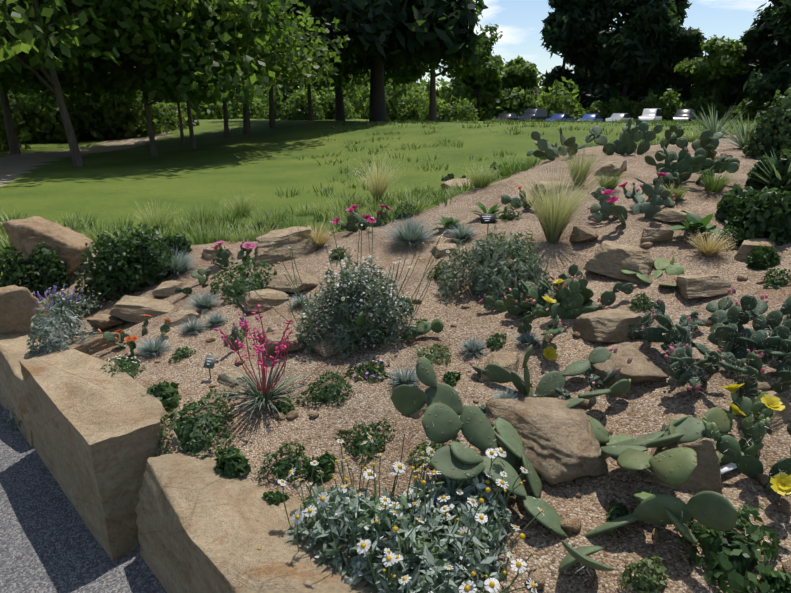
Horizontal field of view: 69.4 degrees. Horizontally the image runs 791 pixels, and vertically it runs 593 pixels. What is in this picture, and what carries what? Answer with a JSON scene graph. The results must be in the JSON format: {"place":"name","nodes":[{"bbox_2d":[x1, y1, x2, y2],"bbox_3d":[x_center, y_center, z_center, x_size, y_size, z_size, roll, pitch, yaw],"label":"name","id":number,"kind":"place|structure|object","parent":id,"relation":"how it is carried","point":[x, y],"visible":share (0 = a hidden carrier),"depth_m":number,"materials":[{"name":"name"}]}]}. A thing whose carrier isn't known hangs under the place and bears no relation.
{"place":"outdoors","nodes":[
{"label":"outdoors","id":0,"kind":"place"},
{"bbox_2d":[0,118,790,592],"bbox_3d":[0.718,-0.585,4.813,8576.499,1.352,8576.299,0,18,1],"label":"ground","id":1,"kind":"structure","parent":0,"point":[48,542],"depth_m":2.81,"materials":[{"name":"gravel"}]},
{"bbox_2d":[0,332,50,446],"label":"block wall","id":2,"kind":"structure","parent":1,"relation":"on","point":[13,350],"depth_m":3.06,"materials":[{"name":"stone"}]},
{"bbox_2d":[0,285,50,334],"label":"boulder","id":3,"kind":"object","parent":1,"relation":"on","point":[18,305],"visible":0.5,"depth_m":3.40,"materials":[{"name":"stone"}]},
{"bbox_2d":[0,241,71,297],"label":"shrub","id":4,"kind":"object","parent":1,"relation":"on","point":[30,275],"visible":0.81,"depth_m":4.06,"materials":[{"name":"green plant"}]},
{"bbox_2d":[0,97,88,143],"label":"shrub","id":5,"kind":"object","parent":1,"relation":"on","point":[39,129],"visible":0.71,"depth_m":28.24,"materials":[{"name":"green plant"}]},
{"bbox_2d":[2,216,94,285],"bbox_3d":[-2.595,-0.329,4.300,0.576,0.543,0.489,0,18,1],"label":"boulder","id":6,"kind":"object","parent":1,"relation":"on","point":[28,234],"visible":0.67,"depth_m":4.16,"materials":[{"name":"stone"}]},
{"bbox_2d":[2,301,96,437],"bbox_3d":[-1.897,0.343,3.100,0.586,0.637,0.499,16,23,41],"label":"silver foliage","id":7,"kind":"object","parent":1,"relation":"on","point":[48,344],"visible":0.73,"depth_m":3.04,"materials":[{"name":"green plant"}]},
{"bbox_2d":[0,1,140,153],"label":"deciduous tree","id":8,"kind":"object","parent":1,"relation":"on","point":[14,146],"visible":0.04,"depth_m":20.79,"materials":[{"name":"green plant"}]},
{"bbox_2d":[32,287,109,318],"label":"lavender","id":9,"kind":"object","parent":1,"relation":"on","point":[84,306],"visible":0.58,"depth_m":3.63,"materials":[{"name":"purple plant"}]},
{"bbox_2d":[38,332,122,356],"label":"slab","id":10,"kind":"structure","parent":1,"relation":"on","point":[98,342],"depth_m":3.04,"materials":[{"name":"stone"}]},
{"bbox_2d":[19,349,167,561],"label":"block wall","id":11,"kind":"structure","parent":1,"relation":"on","point":[95,428],"depth_m":2.22,"materials":[{"name":"stone"}]},
{"bbox_2d":[58,93,168,140],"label":"shrub","id":12,"kind":"object","parent":1,"relation":"on","point":[123,118],"visible":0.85,"depth_m":29.73,"materials":[{"name":"green plant"}]},
{"bbox_2d":[73,222,178,303],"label":"shrub","id":13,"kind":"object","parent":1,"relation":"on","point":[131,257],"visible":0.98,"depth_m":3.79,"materials":[{"name":"green plant"}]},
{"bbox_2d":[0,0,261,166],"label":"deciduous tree","id":14,"kind":"object","parent":1,"relation":"on","point":[20,13],"visible":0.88,"depth_m":13.85,"materials":[{"name":"green plant"}]},
{"bbox_2d":[98,314,171,356],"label":"flowering cactus","id":15,"kind":"object","parent":1,"relation":"on","point":[124,336],"visible":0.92,"depth_m":2.90,"materials":[{"name":"green plant"}]},
{"bbox_2d":[109,295,173,322],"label":"slab","id":16,"kind":"structure","parent":1,"relation":"on","point":[135,309],"depth_m":3.39,"materials":[{"name":"stone"}]},
{"bbox_2d":[94,89,199,131],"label":"shrub","id":17,"kind":"object","parent":1,"relation":"on","point":[166,111],"visible":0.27,"depth_m":34.37,"materials":[{"name":"green plant"}]},
{"bbox_2d":[0,0,313,156],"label":"deciduous tree","id":18,"kind":"object","parent":1,"relation":"on","point":[179,77],"visible":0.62,"depth_m":16.62,"materials":[{"name":"green plant"}]},
{"bbox_2d":[140,380,181,410],"bbox_3d":[-0.998,0.411,2.402,0.223,0.109,0.221,0,18,1],"label":"leafy mat","id":19,"kind":"object","parent":1,"relation":"on","point":[167,396],"visible":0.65,"depth_m":2.38,"materials":[{"name":"green plant"}]},
{"bbox_2d":[10,0,350,147],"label":"deciduous tree","id":20,"kind":"object","parent":1,"relation":"on","point":[302,66],"visible":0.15,"depth_m":20.22,"materials":[{"name":"green plant"}]},
{"bbox_2d":[154,389,235,458],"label":"shrub","id":21,"kind":"object","parent":1,"relation":"on","point":[197,433],"visible":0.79,"depth_m":2.18,"materials":[{"name":"green plant"}]},
{"bbox_2d":[164,89,233,119],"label":"understory","id":22,"kind":"object","parent":1,"relation":"on","point":[202,110],"visible":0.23,"depth_m":57.15,"materials":[{"name":"green plant"}]},
{"bbox_2d":[214,444,250,478],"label":"plant","id":23,"kind":"object","parent":1,"relation":"on","point":[235,464],"visible":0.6,"depth_m":1.99,"materials":[{"name":"green plant"}]},
{"bbox_2d":[211,240,256,269],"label":"flowering cactus","id":24,"kind":"object","parent":1,"relation":"on","point":[224,255],"visible":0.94,"depth_m":3.91,"materials":[{"name":"green plant"}]},
{"bbox_2d":[207,253,276,306],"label":"shrub","id":25,"kind":"object","parent":1,"relation":"on","point":[238,288],"visible":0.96,"depth_m":3.39,"materials":[{"name":"green plant"}]},
{"bbox_2d":[135,450,389,592],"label":"block wall","id":26,"kind":"structure","parent":1,"relation":"on","point":[203,526],"depth_m":1.75,"materials":[{"name":"stone"}]},
{"bbox_2d":[212,304,316,419],"bbox_3d":[-0.539,0.241,2.311,0.433,0.385,0.451,0,18,1],"label":"red yucca","id":27,"kind":"object","parent":1,"relation":"on","point":[266,391],"visible":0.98,"depth_m":2.32,"materials":[{"name":"green plant"}]},
{"bbox_2d":[240,289,290,310],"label":"ridge rock","id":28,"kind":"object","parent":1,"relation":"on","point":[252,300],"visible":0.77,"depth_m":3.20,"materials":[{"name":"stone"}]},
{"bbox_2d":[257,441,311,483],"bbox_3d":[-0.377,0.563,1.983,0.200,0.110,0.181,0,18,1],"label":"green mat","id":29,"kind":"object","parent":1,"relation":"on","point":[282,468],"visible":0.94,"depth_m":1.96,"materials":[{"name":"green plant"}]},
{"bbox_2d":[264,331,306,356],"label":"ridge rock","id":30,"kind":"object","parent":1,"relation":"on","point":[273,337],"visible":0.73,"depth_m":2.65,"materials":[{"name":"stone"}]},
{"bbox_2d":[254,226,317,266],"bbox_3d":[-0.763,-0.364,4.015,0.505,0.244,0.401,-5,18,-16],"label":"ridge rock","id":31,"kind":"object","parent":1,"relation":"on","point":[301,246],"visible":0.81,"depth_m":3.89,"materials":[{"name":"stone"}]},
{"bbox_2d":[266,270,318,292],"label":"ridge rock","id":32,"kind":"object","parent":1,"relation":"on","point":[279,281],"visible":0.79,"depth_m":3.34,"materials":[{"name":"stone"}]},
{"bbox_2d":[280,88,324,119],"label":"shrub","id":33,"kind":"object","parent":1,"relation":"on","point":[294,109],"visible":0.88,"depth_m":54.67,"materials":[{"name":"green plant"}]},
{"bbox_2d":[256,70,349,118],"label":"understory","id":34,"kind":"object","parent":1,"relation":"on","point":[281,94],"visible":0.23,"depth_m":58.87,"materials":[{"name":"green plant"}]},
{"bbox_2d":[242,0,371,133],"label":"deciduous tree","id":35,"kind":"object","parent":1,"relation":"on","point":[246,124],"visible":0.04,"depth_m":26.34,"materials":[{"name":"green plant"}]},
{"bbox_2d":[303,451,336,482],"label":"plant","id":36,"kind":"object","parent":1,"relation":"on","point":[326,463],"visible":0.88,"depth_m":1.92,"materials":[{"name":"green plant"}]},
{"bbox_2d":[295,370,354,406],"bbox_3d":[-0.271,0.368,2.344,0.217,0.123,0.231,11,21,32],"label":"green mat","id":37,"kind":"object","parent":1,"relation":"on","point":[327,393],"visible":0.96,"depth_m":2.32,"materials":[{"name":"green plant"}]},
{"bbox_2d":[287,66,369,120],"bbox_3d":[-4.813,-16.418,36.964,9.022,10.192,9.891,0,18,1],"label":"deciduous tree","id":38,"kind":"object","parent":1,"relation":"on","point":[337,79],"visible":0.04,"depth_m":35.82,"materials":[{"name":"green plant"}]},
{"bbox_2d":[298,70,369,118],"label":"understory","id":39,"kind":"object","parent":1,"relation":"on","point":[353,95],"visible":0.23,"depth_m":65.61,"materials":[{"name":"green plant"}]},
{"bbox_2d":[312,90,357,119],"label":"shrub","id":40,"kind":"object","parent":1,"relation":"on","point":[327,102],"visible":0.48,"depth_m":57.22,"materials":[{"name":"green plant"}]},
{"bbox_2d":[238,217,449,357],"bbox_3d":[-0.226,-0.059,2.665,0.938,0.626,0.585,-12,21,-34],"label":"white bush","id":41,"kind":"object","parent":1,"relation":"on","point":[357,290],"visible":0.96,"depth_m":2.64,"materials":[{"name":"green plant"}]},
{"bbox_2d":[332,204,391,231],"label":"flowering cactus","id":42,"kind":"object","parent":1,"relation":"on","point":[353,218],"visible":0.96,"depth_m":4.33,"materials":[{"name":"green plant"}]},
{"bbox_2d":[334,418,396,465],"bbox_3d":[-0.092,0.501,2.055,0.196,0.088,0.225,-10,20,-30],"label":"green mat","id":43,"kind":"object","parent":1,"relation":"on","point":[358,440],"visible":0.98,"depth_m":2.03,"materials":[{"name":"green plant"}]},
{"bbox_2d":[342,356,389,383],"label":"flowering groundcover","id":44,"kind":"object","parent":1,"relation":"on","point":[371,372],"visible":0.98,"depth_m":2.44,"materials":[{"name":"green plant"}]},
{"bbox_2d":[0,124,750,255],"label":"rough grass","id":45,"kind":"structure","parent":1,"relation":"on","point":[232,227],"depth_m":6.39,"materials":[{"name":"plant"}]},
{"bbox_2d":[347,149,410,202],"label":"ornamental grass","id":46,"kind":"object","parent":1,"relation":"on","point":[378,188],"depth_m":8.86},
{"bbox_2d":[270,0,490,120],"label":"deciduous tree","id":47,"kind":"object","parent":1,"relation":"on","point":[396,35],"visible":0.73,"depth_m":27.37,"materials":[{"name":"green plant"}]},
{"bbox_2d":[364,78,429,120],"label":"understory","id":48,"kind":"object","parent":1,"relation":"on","point":[392,98],"visible":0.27,"depth_m":62.21,"materials":[{"name":"green plant"}]},
{"bbox_2d":[356,296,443,344],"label":"prickly pear cactus","id":49,"kind":"object","parent":1,"relation":"on","point":[436,325],"visible":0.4,"depth_m":2.66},
{"bbox_2d":[258,433,544,592],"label":"daisies","id":50,"kind":"object","parent":1,"relation":"on","point":[424,540],"visible":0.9,"depth_m":1.52,"materials":[{"name":"green plant"}]},
{"bbox_2d":[396,90,440,120],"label":"shrub","id":51,"kind":"object","parent":1,"relation":"on","point":[416,104],"visible":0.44,"depth_m":59.48,"materials":[{"name":"green plant"}]},
{"bbox_2d":[392,73,475,117],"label":"understory","id":52,"kind":"object","parent":1,"relation":"on","point":[441,92],"visible":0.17,"depth_m":64.23,"materials":[{"name":"green plant"}]},
{"bbox_2d":[384,0,502,120],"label":"tree","id":53,"kind":"object","parent":1,"relation":"on","point":[404,77],"visible":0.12,"depth_m":42.78,"materials":[{"name":"green plant"}]},
{"bbox_2d":[418,97,479,120],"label":"shrub","id":54,"kind":"object","parent":1,"relation":"on","point":[446,112],"visible":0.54,"depth_m":56.05,"materials":[{"name":"green plant"}]},
{"bbox_2d":[401,445,527,549],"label":"daisies","id":55,"kind":"object","parent":1,"relation":"on","point":[477,482],"visible":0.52,"depth_m":1.62,"materials":[{"name":"green plant"}]},
{"bbox_2d":[154,242,790,589],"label":"cobbles","id":56,"kind":"object","parent":1,"relation":"on","point":[573,525],"visible":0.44,"depth_m":1.93,"materials":[{"name":"stone"}]},
{"bbox_2d":[451,55,507,119],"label":"broadleaf","id":57,"kind":"object","parent":1,"relation":"on","point":[482,85],"visible":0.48,"depth_m":65.44,"materials":[{"name":"green plant"}]},
{"bbox_2d":[433,224,554,302],"bbox_3d":[0.528,-0.183,3.031,0.650,0.375,0.671,0,18,1],"label":"grey bush","id":58,"kind":"object","parent":1,"relation":"on","point":[491,274],"visible":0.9,"depth_m":2.96,"materials":[{"name":"green plant"}]},
{"bbox_2d":[479,352,519,381],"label":"rock","id":59,"kind":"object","parent":1,"relation":"on","point":[509,361],"depth_m":2.32,"materials":[{"name":"stone"}]},
{"bbox_2d":[249,118,756,233],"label":"lawn tufts","id":60,"kind":"object","parent":1,"relation":"on","point":[552,121],"visible":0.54,"depth_m":18.02,"materials":[{"name":"plant"}]},
{"bbox_2d":[489,55,540,109],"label":"broadleaf","id":61,"kind":"object","parent":1,"relation":"on","point":[521,72],"visible":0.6,"depth_m":65.56,"materials":[{"name":"green plant"}]},
{"bbox_2d":[482,76,585,121],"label":"understory","id":62,"kind":"object","parent":1,"relation":"on","point":[526,98],"visible":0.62,"depth_m":64.47,"materials":[{"name":"green plant"}]},
{"bbox_2d":[469,344,617,398],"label":"prickly pear cactus","id":63,"kind":"object","parent":1,"relation":"on","point":[548,382],"visible":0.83,"depth_m":2.16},
{"bbox_2d":[485,397,607,483],"bbox_3d":[0.495,0.459,1.848,0.357,0.168,0.320,-4,18,-12],"label":"flat rock","id":64,"kind":"object","parent":1,"relation":"on","point":[560,442],"visible":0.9,"depth_m":1.79,"materials":[{"name":"stone"}]},
{"bbox_2d":[503,274,608,359],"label":"prickly pear cactus","id":65,"kind":"object","parent":1,"relation":"on","point":[571,305],"visible":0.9,"depth_m":2.56,"materials":[{"name":"green plant"}]},
{"bbox_2d":[526,127,594,160],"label":"prickly pear cactus","id":66,"kind":"object","parent":1,"relation":"on","point":[550,152],"visible":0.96,"depth_m":5.75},
{"bbox_2d":[539,0,590,104],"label":"tree","id":67,"kind":"object","parent":1,"relation":"on","point":[563,22],"visible":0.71,"depth_m":70.67,"materials":[{"name":"green plant"}]},
{"bbox_2d":[391,349,744,485],"bbox_3d":[0.556,0.394,1.680,1.016,0.425,0.606,-6,19,-19],"label":"prickly pear cactus","id":68,"kind":"object","parent":1,"relation":"on","point":[442,421],"visible":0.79,"depth_m":1.72,"materials":[{"name":"green plant"}]},
{"bbox_2d":[521,264,636,309],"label":"prickly pear cactus","id":69,"kind":"object","parent":1,"relation":"on","point":[608,297],"visible":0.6,"depth_m":2.69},
{"bbox_2d":[420,417,738,580],"bbox_3d":[0.445,0.564,1.520,0.428,0.264,0.706,-14,23,-38],"label":"prickly pear cactus","id":70,"kind":"object","parent":1,"relation":"on","point":[713,510],"visible":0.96,"depth_m":1.58,"materials":[{"name":"plant"}]},
{"bbox_2d":[552,0,628,99],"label":"tree","id":71,"kind":"object","parent":1,"relation":"on","point":[582,52],"visible":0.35,"depth_m":72.03,"materials":[{"name":"green plant"}]},
{"bbox_2d":[550,357,631,399],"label":"prickly pear cactus","id":72,"kind":"object","parent":1,"relation":"on","point":[594,381],"visible":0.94,"depth_m":2.08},
{"bbox_2d":[570,309,643,341],"bbox_3d":[0.924,0.116,2.466,0.270,0.128,0.237,-4,18,-13],"label":"rock","id":73,"kind":"object","parent":1,"relation":"on","point":[609,325],"visible":0.85,"depth_m":2.39,"materials":[{"name":"stone"}]},
{"bbox_2d":[583,240,653,282],"bbox_3d":[1.207,-0.187,3.037,0.340,0.181,0.271,11,21,31],"label":"rock","id":74,"kind":"object","parent":1,"relation":"on","point":[611,258],"visible":0.85,"depth_m":2.96,"materials":[{"name":"stone"}]},
{"bbox_2d":[589,119,662,154],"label":"prickly pear cactus","id":75,"kind":"object","parent":1,"relation":"on","point":[625,142],"visible":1,"depth_m":5.51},
{"bbox_2d":[586,342,669,385],"bbox_3d":[0.869,0.271,2.202,0.242,0.105,0.263,-6,18,-17],"label":"rock","id":76,"kind":"object","parent":1,"relation":"on","point":[641,367],"visible":0.65,"depth_m":2.14,"materials":[{"name":"stone"}]},
{"bbox_2d":[576,0,683,109],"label":"tree","id":77,"kind":"object","parent":1,"relation":"on","point":[629,56],"visible":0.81,"depth_m":66.83,"materials":[{"name":"green plant"}]},
{"bbox_2d":[587,172,686,225],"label":"prickly pear cactus","id":78,"kind":"object","parent":1,"relation":"on","point":[606,206],"visible":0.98,"depth_m":3.68,"materials":[{"name":"green plant"}]},
{"bbox_2d":[617,554,669,592],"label":"mat","id":79,"kind":"object","parent":1,"relation":"on","point":[645,580],"visible":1,"depth_m":1.40,"materials":[{"name":"green plant"}]},
{"bbox_2d":[621,256,683,287],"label":"prickly pear cactus","id":80,"kind":"object","parent":1,"relation":"on","point":[669,267],"visible":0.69,"depth_m":2.93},
{"bbox_2d":[617,0,691,99],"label":"tree","id":81,"kind":"object","parent":1,"relation":"on","point":[682,5],"visible":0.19,"depth_m":70.60,"materials":[{"name":"green plant"}]},
{"bbox_2d":[636,88,689,121],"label":"hedge shrub","id":82,"kind":"object","parent":1,"relation":"on","point":[669,105],"visible":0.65,"depth_m":63.61,"materials":[{"name":"green plant"}]},
{"bbox_2d":[588,415,743,544],"bbox_3d":[0.871,0.507,1.740,0.478,0.130,0.588,-4,18,-13],"label":"prickly pear cactus","id":83,"kind":"object","parent":1,"relation":"on","point":[602,437],"visible":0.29,"depth_m":1.73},
{"bbox_2d":[653,26,706,102],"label":"tree","id":84,"kind":"object","parent":1,"relation":"on","point":[689,40],"visible":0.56,"depth_m":67.47,"materials":[{"name":"green plant"}]},
{"bbox_2d":[644,414,722,494],"bbox_3d":[0.893,0.477,1.762,0.216,0.190,0.259,9,19,25],"label":"rock","id":85,"kind":"object","parent":1,"relation":"on","point":[706,475],"visible":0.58,"depth_m":1.66,"materials":[{"name":"stone"}]},
{"bbox_2d":[654,130,722,161],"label":"prickly pear cactus","id":86,"kind":"object","parent":1,"relation":"on","point":[707,143],"visible":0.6,"depth_m":4.67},
{"bbox_2d":[645,147,739,186],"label":"prickly pear cactus","id":87,"kind":"object","parent":1,"relation":"on","point":[686,165],"visible":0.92,"depth_m":4.02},
{"bbox_2d":[627,288,770,379],"bbox_3d":[1.246,0.145,2.250,0.618,0.240,0.529,-5,18,-16],"label":"prickly pear cactus","id":88,"kind":"object","parent":1,"relation":"on","point":[719,312],"visible":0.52,"depth_m":2.39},
{"bbox_2d":[669,212,730,238],"bbox_3d":[1.718,-0.422,3.271,0.318,0.137,0.288,3,18,11],"label":"leaf rosette","id":89,"kind":"object","parent":1,"relation":"on","point":[697,223],"visible":0.94,"depth_m":3.23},
{"bbox_2d":[675,274,735,297],"bbox_3d":[1.468,-0.055,2.751,0.269,0.109,0.196,-3,18,-10],"label":"rock","id":90,"kind":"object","parent":1,"relation":"on","point":[699,285],"depth_m":2.68,"materials":[{"name":"stone"}]},
{"bbox_2d":[683,229,735,256],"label":"straw tuft","id":91,"kind":"object","parent":1,"relation":"on","point":[710,248],"visible":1,"depth_m":3.04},
{"bbox_2d":[674,34,750,102],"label":"broadleaf","id":92,"kind":"object","parent":1,"relation":"on","point":[715,69],"visible":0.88,"depth_m":62.87,"materials":[{"name":"green plant"}]},
{"bbox_2d":[641,304,790,397],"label":"prickly pear cactus","id":93,"kind":"object","parent":1,"relation":"on","point":[685,367],"visible":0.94,"depth_m":2.03,"materials":[{"name":"plant"}]},
{"bbox_2d":[667,497,781,592],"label":"shrub","id":94,"kind":"object","parent":1,"relation":"on","point":[732,557],"visible":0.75,"depth_m":1.41,"materials":[{"name":"green plant"}]},
{"bbox_2d":[714,183,754,221],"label":"dark shrub","id":95,"kind":"object","parent":1,"relation":"on","point":[726,203],"visible":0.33,"depth_m":3.38,"materials":[{"name":"green plant"}]},
{"bbox_2d":[700,383,790,499],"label":"prickly pear cactus","id":96,"kind":"object","parent":1,"relation":"on","point":[757,416],"visible":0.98,"depth_m":1.67,"materials":[{"name":"green plant"}]},
{"bbox_2d":[718,22,775,106],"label":"tree","id":97,"kind":"object","parent":1,"relation":"on","point":[754,35],"visible":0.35,"depth_m":62.85,"materials":[{"name":"green plant"}]},
{"bbox_2d":[707,293,790,363],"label":"prickly pear cactus","id":98,"kind":"object","parent":1,"relation":"on","point":[777,347],"visible":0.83,"depth_m":2.22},
{"bbox_2d":[724,186,790,246],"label":"dark shrub","id":99,"kind":"object","parent":1,"relation":"on","point":[765,212],"visible":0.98,"depth_m":3.05,"materials":[{"name":"green plant"}]},
{"bbox_2d":[744,155,774,189],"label":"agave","id":100,"kind":"object","parent":1,"relation":"on","point":[752,182],"visible":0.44,"depth_m":3.83,"materials":[{"name":"green plant"}]},
{"bbox_2d":[730,0,790,104],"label":"tree","id":101,"kind":"object","parent":1,"relation":"on","point":[780,52],"visible":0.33,"depth_m":61.44,"materials":[{"name":"green plant"}]},
{"bbox_2d":[745,245,781,269],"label":"shrub","id":102,"kind":"object","parent":1,"relation":"on","point":[761,257],"visible":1,"depth_m":2.89,"materials":[{"name":"green plant"}]},
{"bbox_2d":[742,87,790,158],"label":"shrub","id":103,"kind":"object","parent":1,"relation":"on","point":[773,128],"visible":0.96,"depth_m":4.91,"materials":[{"name":"green plant"}]},
{"bbox_2d":[743,0,790,110],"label":"tree","id":104,"kind":"object","parent":1,"relation":"on","point":[766,85],"visible":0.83,"depth_m":56.33,"materials":[{"name":"green plant"}]},
{"bbox_2d":[750,391,790,433],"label":"slab","id":105,"kind":"structure","parent":1,"relation":"on","point":[779,420],"depth_m":1.85,"materials":[{"name":"stone"}]},
{"bbox_2d":[756,568,790,592],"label":"leafy mat","id":106,"kind":"object","parent":1,"relation":"on","point":[779,581],"visible":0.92,"depth_m":1.32,"materials":[{"name":"green plant"}]},
{"bbox_2d":[767,149,790,192],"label":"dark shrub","id":107,"kind":"object","parent":1,"relation":"on","point":[782,166],"visible":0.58,"depth_m":3.65,"materials":[{"name":"green plant"}]},
{"bbox_2d":[381,214,438,245],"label":"blue grass","id":108,"kind":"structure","parent":0,"point":[408,234],"depth_m":3.83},
{"bbox_2d":[298,0,787,89],"label":"sky","id":109,"kind":"structure","parent":0,"point":[520,24],"materials":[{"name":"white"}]},
{"bbox_2d":[510,162,606,242],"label":"tall grass","id":110,"kind":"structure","parent":0,"point":[554,221],"depth_m":3.43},
{"bbox_2d":[560,144,601,185],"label":"tall grass","id":111,"kind":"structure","parent":0,"point":[577,170],"depth_m":4.37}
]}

